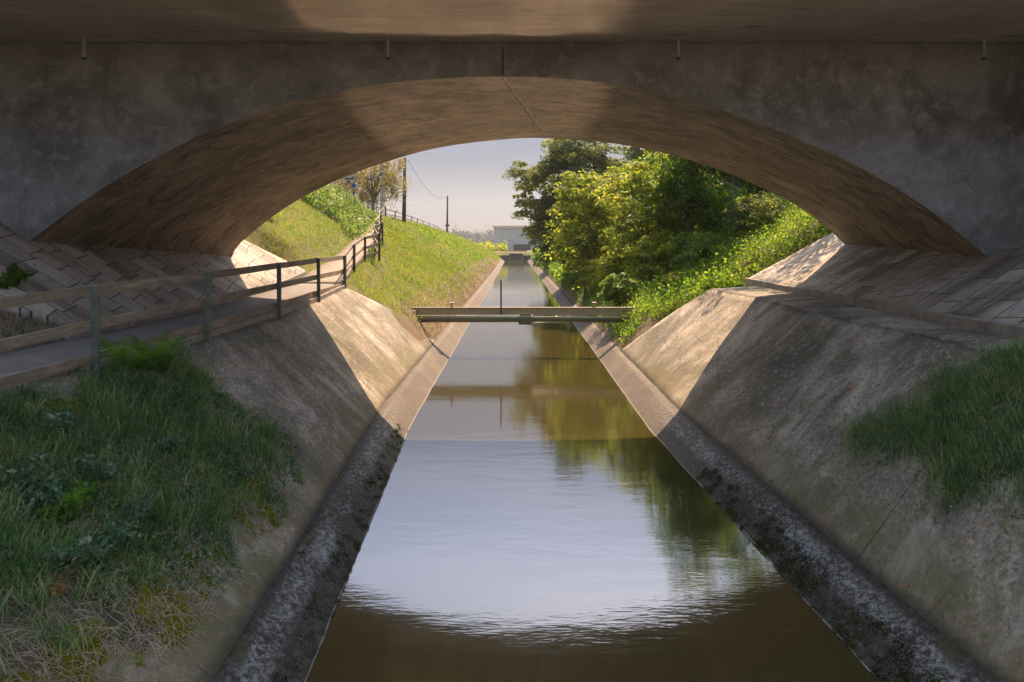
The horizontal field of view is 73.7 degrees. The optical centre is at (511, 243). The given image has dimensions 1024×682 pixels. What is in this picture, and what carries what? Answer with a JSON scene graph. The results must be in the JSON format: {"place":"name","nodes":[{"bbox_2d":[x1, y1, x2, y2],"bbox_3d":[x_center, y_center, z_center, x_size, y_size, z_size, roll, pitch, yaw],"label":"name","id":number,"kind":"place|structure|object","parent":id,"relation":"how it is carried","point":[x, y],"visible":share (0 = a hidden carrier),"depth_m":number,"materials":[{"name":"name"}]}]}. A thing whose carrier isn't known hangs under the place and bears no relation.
{"place":"outdoors","nodes":[
{"label":"outdoors","id":0,"kind":"place"},
{"bbox_2d":[0,221,304,326],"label":"pavement slope","id":1,"kind":"structure","parent":0,"point":[60,266],"depth_m":16.26,"materials":[{"name":"grey concrete"}]},
{"bbox_2d":[0,260,37,289],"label":"leafy weed","id":2,"kind":"object","parent":1,"relation":"on","point":[16,278],"visible":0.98,"depth_m":12.95,"materials":[{"name":"green plant"}]},
{"bbox_2d":[0,338,332,681],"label":"grass","id":3,"kind":"structure","parent":0,"point":[199,419],"depth_m":8.75,"materials":[{"name":"green plant"}]},
{"bbox_2d":[0,441,21,456],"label":"leafy weed","id":4,"kind":"object","parent":3,"relation":"on","point":[11,447],"visible":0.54,"depth_m":8.03,"materials":[{"name":"green plant"}]},
{"bbox_2d":[0,530,24,571],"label":"leafy weed","id":5,"kind":"object","parent":3,"relation":"on","point":[2,554],"visible":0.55,"depth_m":6.73,"materials":[{"name":"green plant"}]},
{"bbox_2d":[0,449,74,515],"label":"leafy weed","id":6,"kind":"object","parent":3,"relation":"on","point":[37,494],"visible":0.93,"depth_m":7.62,"materials":[{"name":"green plant"}]},
{"bbox_2d":[28,558,77,595],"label":"leafy weed","id":7,"kind":"object","parent":3,"relation":"on","point":[60,577],"visible":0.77,"depth_m":6.75,"materials":[{"name":"green plant"}]},
{"bbox_2d":[32,405,81,434],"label":"leafy weed","id":8,"kind":"object","parent":3,"relation":"on","point":[62,418],"visible":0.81,"depth_m":8.74,"materials":[{"name":"green plant"}]},
{"bbox_2d":[35,477,102,522],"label":"leafy weed","id":9,"kind":"object","parent":3,"relation":"on","point":[75,500],"visible":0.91,"depth_m":7.51,"materials":[{"name":"green plant"}]},
{"bbox_2d":[41,520,138,573],"bbox_3d":[-4.438,3.235,7.229,0.660,0.504,0.826,0,0,0],"label":"leafy weed","id":10,"kind":"object","parent":3,"relation":"on","point":[83,545],"visible":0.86,"depth_m":7.17,"materials":[{"name":"green plant"}]},
{"bbox_2d":[69,442,133,480],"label":"leafy weed","id":11,"kind":"object","parent":3,"relation":"on","point":[90,456],"visible":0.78,"depth_m":8.36,"materials":[{"name":"green plant"}]},
{"bbox_2d":[88,492,159,542],"bbox_3d":[-4.533,3.239,7.910,0.608,0.527,0.790,0,0,0],"label":"leafy weed","id":12,"kind":"object","parent":3,"relation":"on","point":[143,511],"visible":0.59,"depth_m":8.03,"materials":[{"name":"green plant"}]},
{"bbox_2d":[2,381,288,681],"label":"moss","id":13,"kind":"object","parent":3,"relation":"on","point":[175,618],"visible":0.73,"depth_m":7.22,"materials":[{"name":"green plant"}]},
{"bbox_2d":[100,330,192,371],"bbox_3d":[-5.920,1.753,10.957,1.167,0.569,1.392,0,0,38],"label":"fern","id":14,"kind":"object","parent":3,"relation":"on","point":[144,358],"visible":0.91,"depth_m":10.86,"materials":[{"name":"green plant"}]},
{"bbox_2d":[0,341,303,648],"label":"ground cover","id":15,"kind":"object","parent":3,"relation":"on","point":[176,582],"visible":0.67,"depth_m":8.72,"materials":[{"name":"green plant"}]},
{"bbox_2d":[0,347,314,681],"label":"dry grass","id":16,"kind":"structure","parent":3,"relation":"on","point":[107,636],"depth_m":6.90,"materials":[{"name":"plant"}]},
{"bbox_2d":[146,356,174,372],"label":"fern","id":17,"kind":"object","parent":3,"relation":"on","point":[166,363],"visible":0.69,"depth_m":11.29,"materials":[{"name":"green plant"}]},
{"bbox_2d":[145,426,185,452],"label":"leafy weed","id":18,"kind":"object","parent":3,"relation":"on","point":[168,444],"visible":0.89,"depth_m":9.62,"materials":[{"name":"green plant"}]},
{"bbox_2d":[0,284,336,374],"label":"path","id":19,"kind":"structure","parent":0,"point":[31,358],"depth_m":13.93,"materials":[{"name":"concrete"}]},
{"bbox_2d":[63,271,306,339],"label":"kerb","id":20,"kind":"structure","parent":19,"relation":"on","point":[160,317],"depth_m":16.02,"materials":[{"name":"concrete"}]},
{"bbox_2d":[301,218,391,283],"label":"path","id":21,"kind":"structure","parent":0,"point":[332,266],"depth_m":30.86,"materials":[{"name":"beige concrete"}]},
{"bbox_2d":[328,138,721,233],"label":"sky","id":22,"kind":"structure","parent":0,"point":[470,175],"materials":[{"name":"white"}]},
{"bbox_2d":[244,193,832,349],"bbox_3d":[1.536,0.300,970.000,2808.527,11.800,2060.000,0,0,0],"label":"ground","id":23,"kind":"structure","parent":0,"point":[256,237],"depth_m":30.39,"materials":[{"name":"green plant"}]},
{"bbox_2d":[0,308,88,354],"bbox_3d":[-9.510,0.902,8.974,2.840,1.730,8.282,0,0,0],"label":"grass","id":24,"kind":"structure","parent":23,"relation":"on","point":[32,322],"depth_m":12.17,"materials":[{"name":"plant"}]},
{"bbox_2d":[0,284,344,378],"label":"kerb","id":25,"kind":"structure","parent":23,"relation":"on","point":[247,322],"depth_m":15.24,"materials":[{"name":"concrete"}]},
{"bbox_2d":[0,255,345,390],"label":"path fence","id":26,"kind":"object","parent":23,"relation":"on","point":[95,324],"visible":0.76,"depth_m":11.41,"materials":[{"name":"brown wood"}]},
{"bbox_2d":[0,288,434,681],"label":"canal bank slab","id":27,"kind":"structure","parent":23,"relation":"on","point":[346,361],"depth_m":13.59,"materials":[{"name":"concrete"}]},
{"bbox_2d":[300,181,397,246],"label":"creeper cover","id":28,"kind":"object","parent":23,"relation":"on","point":[338,204],"visible":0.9,"depth_m":50.33,"materials":[{"name":"green plant"}]},
{"bbox_2d":[329,169,368,204],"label":"birch tree","id":29,"kind":"object","parent":23,"relation":"on","point":[342,181],"visible":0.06,"depth_m":91.35,"materials":[{"name":"green plant"}]},
{"bbox_2d":[345,176,353,196],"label":"sign","id":30,"kind":"object","parent":23,"relation":"on","point":[347,181],"visible":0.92,"depth_m":59.91,"materials":[{"name":"metal"}]},
{"bbox_2d":[352,177,355,208],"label":"sign","id":31,"kind":"object","parent":23,"relation":"on","point":[353,185],"visible":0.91,"depth_m":59.95,"materials":[{"name":"metal"}]},
{"bbox_2d":[211,259,504,681],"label":"canal bank foot","id":32,"kind":"object","parent":23,"relation":"on","point":[267,642],"visible":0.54,"depth_m":10.22},
{"bbox_2d":[269,424,962,681],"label":"algae","id":33,"kind":"object","parent":32,"relation":"on","point":[907,674],"visible":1,"depth_m":9.67,"materials":[{"name":"black plant"}]},
{"bbox_2d":[342,206,385,287],"bbox_3d":[-9.191,-0.975,47.882,1.137,5.751,44.997,0,0,-9],"label":"path fence","id":34,"kind":"object","parent":23,"relation":"on","point":[376,236],"visible":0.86,"depth_m":33.63,"materials":[{"name":"brown wood"}]},
{"bbox_2d":[362,202,379,212],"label":"road railing","id":35,"kind":"object","parent":23,"relation":"on","point":[367,203],"visible":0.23,"depth_m":79.97,"materials":[{"name":"grey metal"}]},
{"bbox_2d":[272,202,475,306],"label":"seed heads","id":36,"kind":"object","parent":23,"relation":"on","point":[395,253],"visible":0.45,"depth_m":46.32,"materials":[{"name":"plant"}]},
{"bbox_2d":[335,158,413,213],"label":"birch tree","id":37,"kind":"object","parent":23,"relation":"on","point":[375,184],"visible":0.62,"depth_m":82.84,"materials":[{"name":"brown plant"}]},
{"bbox_2d":[380,187,381,209],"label":"pole","id":38,"kind":"object","parent":23,"relation":"on","point":[380,198],"visible":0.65,"depth_m":71.68,"materials":[{"name":"metal"}]},
{"bbox_2d":[379,165,386,215],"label":"street lamp","id":39,"kind":"object","parent":23,"relation":"on","point":[382,167],"visible":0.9,"depth_m":71.95,"materials":[{"name":"metal"}]},
{"bbox_2d":[281,198,496,319],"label":"weeds","id":40,"kind":"object","parent":23,"relation":"on","point":[449,244],"visible":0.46,"depth_m":71.09,"materials":[{"name":"green plant"}]},
{"bbox_2d":[402,157,407,222],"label":"utility pole","id":41,"kind":"object","parent":23,"relation":"on","point":[404,206],"visible":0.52,"depth_m":87.81,"materials":[{"name":"metal"}]},
{"bbox_2d":[386,209,448,232],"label":"ridge fence","id":42,"kind":"object","parent":23,"relation":"on","point":[411,218],"visible":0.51,"depth_m":104.95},
{"bbox_2d":[366,210,499,278],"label":"grass","id":43,"kind":"structure","parent":23,"relation":"on","point":[478,249],"depth_m":97.82,"materials":[{"name":"green plant"}]},
{"bbox_2d":[393,257,496,342],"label":"dry grass","id":44,"kind":"structure","parent":23,"relation":"on","point":[480,278],"depth_m":45.96,"materials":[{"name":"plant"}]},
{"bbox_2d":[445,196,449,231],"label":"utility pole","id":45,"kind":"object","parent":23,"relation":"on","point":[447,225],"visible":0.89,"depth_m":164.81,"materials":[{"name":"metal"}]},
{"bbox_2d":[439,224,502,244],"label":"woods","id":46,"kind":"object","parent":23,"relation":"on","point":[488,235],"visible":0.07,"depth_m":848.81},
{"bbox_2d":[463,237,507,250],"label":"scrub","id":47,"kind":"object","parent":23,"relation":"on","point":[491,247],"visible":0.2,"depth_m":209.34,"materials":[{"name":"yellow plant"}]},
{"bbox_2d":[0,0,1023,256],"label":"bridge","id":48,"kind":"structure","parent":23,"relation":"on","point":[210,126],"depth_m":15.24,"materials":[{"name":"concrete"}]},
{"bbox_2d":[498,250,529,260],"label":"bridge","id":49,"kind":"structure","parent":23,"relation":"on","point":[522,256],"depth_m":192.00,"materials":[{"name":"concrete"}]},
{"bbox_2d":[493,226,539,249],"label":"building","id":50,"kind":"structure","parent":23,"relation":"on","point":[510,234],"depth_m":260.00,"materials":[{"name":"white concrete"}]},
{"bbox_2d":[513,244,530,249],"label":"retaining wall","id":51,"kind":"structure","parent":23,"relation":"on","point":[521,246],"depth_m":239.50,"materials":[{"name":"concrete"}]},
{"bbox_2d":[412,280,636,324],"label":"pipe bridge","id":52,"kind":"structure","parent":23,"relation":"on","point":[524,316],"depth_m":30.57,"materials":[{"name":"paint"}]},
{"bbox_2d":[526,206,555,268],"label":"broadleaf tree","id":53,"kind":"object","parent":23,"relation":"on","point":[533,241],"visible":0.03,"depth_m":103.30,"materials":[{"name":"green plant"}]},
{"bbox_2d":[502,138,650,266],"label":"broadleaf tree","id":54,"kind":"object","parent":23,"relation":"on","point":[572,158],"visible":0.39,"depth_m":64.25,"materials":[{"name":"green plant"}]},
{"bbox_2d":[561,266,591,293],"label":"leafy bush","id":55,"kind":"object","parent":23,"relation":"on","point":[572,279],"visible":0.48,"depth_m":51.68,"materials":[{"name":"green plant"}]},
{"bbox_2d":[540,168,623,298],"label":"leafy bush","id":56,"kind":"object","parent":23,"relation":"on","point":[592,244],"visible":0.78,"depth_m":45.92,"materials":[{"name":"green plant"}]},
{"bbox_2d":[555,223,613,271],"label":"leafy bush","id":57,"kind":"object","parent":23,"relation":"on","point":[575,250],"visible":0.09,"depth_m":53.91,"materials":[{"name":"green plant"}]},
{"bbox_2d":[530,218,644,288],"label":"undergrowth","id":58,"kind":"object","parent":23,"relation":"on","point":[553,270],"visible":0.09,"depth_m":82.05,"materials":[{"name":"green plant"}]},
{"bbox_2d":[582,245,629,289],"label":"leafy bush","id":59,"kind":"object","parent":23,"relation":"on","point":[602,274],"visible":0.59,"depth_m":40.62,"materials":[{"name":"green plant"}]},
{"bbox_2d":[598,272,646,306],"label":"leafy bush","id":60,"kind":"object","parent":23,"relation":"on","point":[619,291],"visible":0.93,"depth_m":33.19,"materials":[{"name":"green plant"}]},
{"bbox_2d":[591,149,703,275],"bbox_3d":[8.170,-1.723,39.863,6.900,8.325,6.705,0,0,41],"label":"leafy bush","id":61,"kind":"object","parent":23,"relation":"on","point":[641,209],"visible":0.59,"depth_m":39.29,"materials":[{"name":"green plant"}]},
{"bbox_2d":[618,231,678,284],"bbox_3d":[7.202,1.177,36.229,3.282,3.754,3.484,0,0,0],"label":"leafy bush","id":62,"kind":"object","parent":23,"relation":"on","point":[658,253],"visible":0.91,"depth_m":35.63,"materials":[{"name":"green plant"}]},
{"bbox_2d":[607,144,722,219],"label":"broadleaf tree","id":63,"kind":"object","parent":23,"relation":"on","point":[631,153],"visible":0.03,"depth_m":70.53,"materials":[{"name":"green plant"}]},
{"bbox_2d":[650,270,689,294],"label":"leafy bush","id":64,"kind":"object","parent":23,"relation":"on","point":[671,277],"visible":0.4,"depth_m":30.33,"materials":[{"name":"green plant"}]},
{"bbox_2d":[644,157,738,228],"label":"leafy bush","id":65,"kind":"object","parent":23,"relation":"on","point":[651,180],"visible":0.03,"depth_m":45.22,"materials":[{"name":"green plant"}]},
{"bbox_2d":[638,152,746,264],"bbox_3d":[9.786,-3.749,37.518,5.634,11.951,6.188,0,0,0],"label":"ivy clad tree","id":66,"kind":"object","parent":23,"relation":"on","point":[697,191],"visible":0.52,"depth_m":36.45,"materials":[{"name":"green plant"}]},
{"bbox_2d":[555,190,831,346],"bbox_3d":[12.604,-0.797,50.494,16.280,10.277,50.111,0,0,0],"label":"ivy","id":67,"kind":"object","parent":23,"relation":"on","point":[728,282],"visible":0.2,"depth_m":29.70,"materials":[{"name":"green plant"}]},
{"bbox_2d":[669,230,738,272],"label":"leafy bush","id":68,"kind":"object","parent":23,"relation":"on","point":[697,244],"visible":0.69,"depth_m":32.75,"materials":[{"name":"green plant"}]},
{"bbox_2d":[586,211,830,334],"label":"grass","id":69,"kind":"structure","parent":23,"relation":"on","point":[719,284],"depth_m":28.87,"materials":[{"name":"green plant"}]},
{"bbox_2d":[699,165,770,231],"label":"ivy clad tree","id":70,"kind":"object","parent":23,"relation":"on","point":[740,183],"visible":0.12,"depth_m":41.62,"materials":[{"name":"green plant"}]},
{"bbox_2d":[722,191,798,238],"bbox_3d":[12.595,-1.383,34.553,3.420,2.626,3.912,0,0,-38],"label":"leafy bush","id":71,"kind":"object","parent":23,"relation":"on","point":[770,206],"visible":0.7,"depth_m":34.31,"materials":[{"name":"green plant"}]},
{"bbox_2d":[527,259,1000,681],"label":"canal bank foot","id":72,"kind":"object","parent":23,"relation":"on","point":[687,443],"visible":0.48,"depth_m":10.39},
{"bbox_2d":[621,289,1023,681],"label":"canal bank slab","id":73,"kind":"structure","parent":23,"relation":"on","point":[734,377],"depth_m":11.90,"materials":[{"name":"concrete"}]},
{"bbox_2d":[833,334,1023,551],"bbox_3d":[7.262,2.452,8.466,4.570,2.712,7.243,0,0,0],"label":"grass","id":74,"kind":"structure","parent":73,"relation":"on","point":[981,398],"depth_m":9.31,"materials":[{"name":"green plant"}]},
{"bbox_2d":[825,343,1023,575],"bbox_3d":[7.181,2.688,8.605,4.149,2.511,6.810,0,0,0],"label":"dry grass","id":75,"kind":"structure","parent":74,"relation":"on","point":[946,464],"depth_m":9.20,"materials":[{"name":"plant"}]},
{"bbox_2d":[852,350,1007,512],"bbox_3d":[6.625,2.722,8.466,2.934,2.341,6.746,0,0,0],"label":"moss","id":76,"kind":"object","parent":74,"relation":"on","point":[940,470],"visible":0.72,"depth_m":9.04,"materials":[{"name":"green plant"}]},
{"bbox_2d":[712,286,1023,359],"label":"bank ledge","id":77,"kind":"object","parent":23,"relation":"on","point":[967,338],"visible":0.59,"depth_m":14.56,"materials":[{"name":"concrete"}]},
{"bbox_2d":[744,278,1023,339],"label":"kerb","id":78,"kind":"structure","parent":23,"relation":"on","point":[999,328],"depth_m":14.32,"materials":[{"name":"concrete"}]},
{"bbox_2d":[306,261,877,681],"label":"water","id":79,"kind":"structure","parent":0,"point":[547,510],"depth_m":10.73,"materials":[{"name":"brown liquid"}]},
{"bbox_2d":[750,233,1023,325],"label":"pavement slope","id":80,"kind":"structure","parent":0,"point":[990,288],"depth_m":16.39,"materials":[{"name":"grey concrete"}]}
]}

